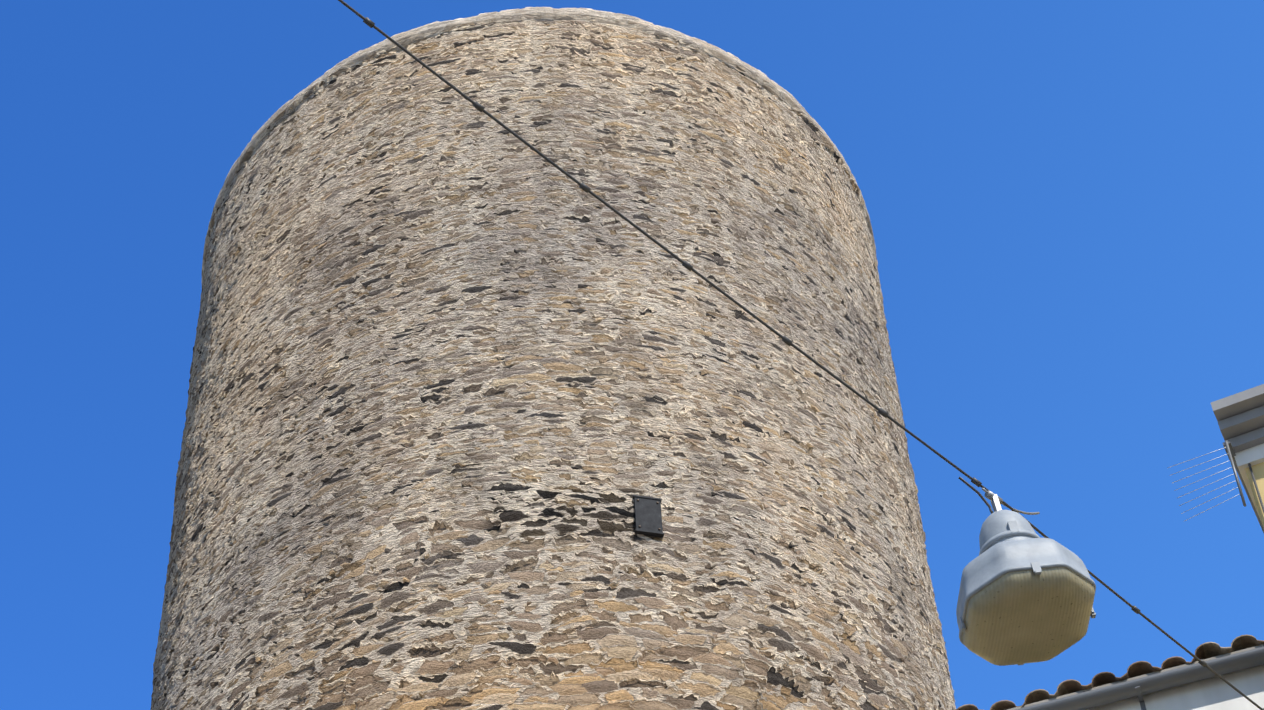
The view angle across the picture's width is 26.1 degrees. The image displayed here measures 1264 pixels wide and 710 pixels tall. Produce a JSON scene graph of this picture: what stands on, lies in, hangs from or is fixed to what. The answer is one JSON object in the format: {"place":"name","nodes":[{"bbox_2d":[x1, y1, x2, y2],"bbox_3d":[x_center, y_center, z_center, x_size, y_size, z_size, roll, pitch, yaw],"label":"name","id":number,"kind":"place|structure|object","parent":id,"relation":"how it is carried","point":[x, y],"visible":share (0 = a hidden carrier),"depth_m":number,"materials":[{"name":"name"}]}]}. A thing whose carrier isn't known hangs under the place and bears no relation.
{"place":"outdoors","nodes":[
{"label":"outdoors","id":0,"kind":"place"},
{"bbox_2d":[0,0,1263,709],"label":"sky","id":1,"kind":"structure","parent":0,"point":[1064,199],"materials":[{"name":"blue"}]},
{"bbox_2d":[338,0,1263,709],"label":"span wire with ties","id":2,"kind":"object","parent":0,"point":[690,268],"visible":0.94,"depth_m":9.28,"materials":[{"name":"grey plastic"}]},
{"bbox_2d":[956,477,1095,665],"bbox_3d":[1.320,0.704,9.527,0.474,0.667,0.503,-5,-44,-7],"label":"street lamp","id":3,"kind":"object","parent":2,"relation":"attached to","point":[1026,593],"visible":0.98,"depth_m":9.27,"materials":[{"name":"metal"}]},
{"label":"ground","id":4,"kind":"structure","parent":0,"visible":0},
{"bbox_2d":[151,7,955,709],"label":"tower","id":5,"kind":"structure","parent":4,"relation":"on","point":[467,379],"depth_m":26.29,"materials":[{"name":"stone"}]},
{"bbox_2d":[633,495,663,537],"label":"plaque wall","id":6,"kind":"structure","parent":5,"relation":"attached to","point":[648,516],"depth_m":24.25,"materials":[{"name":"metal"}]},
{"bbox_2d":[956,635,1263,709],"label":"building","id":7,"kind":"structure","parent":4,"relation":"on","point":[1176,683],"depth_m":16.05,"materials":[{"name":"paint"}]},
{"bbox_2d":[1168,384,1263,532],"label":"house eave","id":8,"kind":"object","parent":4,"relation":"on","point":[1239,416],"visible":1,"depth_m":14.14,"materials":[{"name":"grey paint"}]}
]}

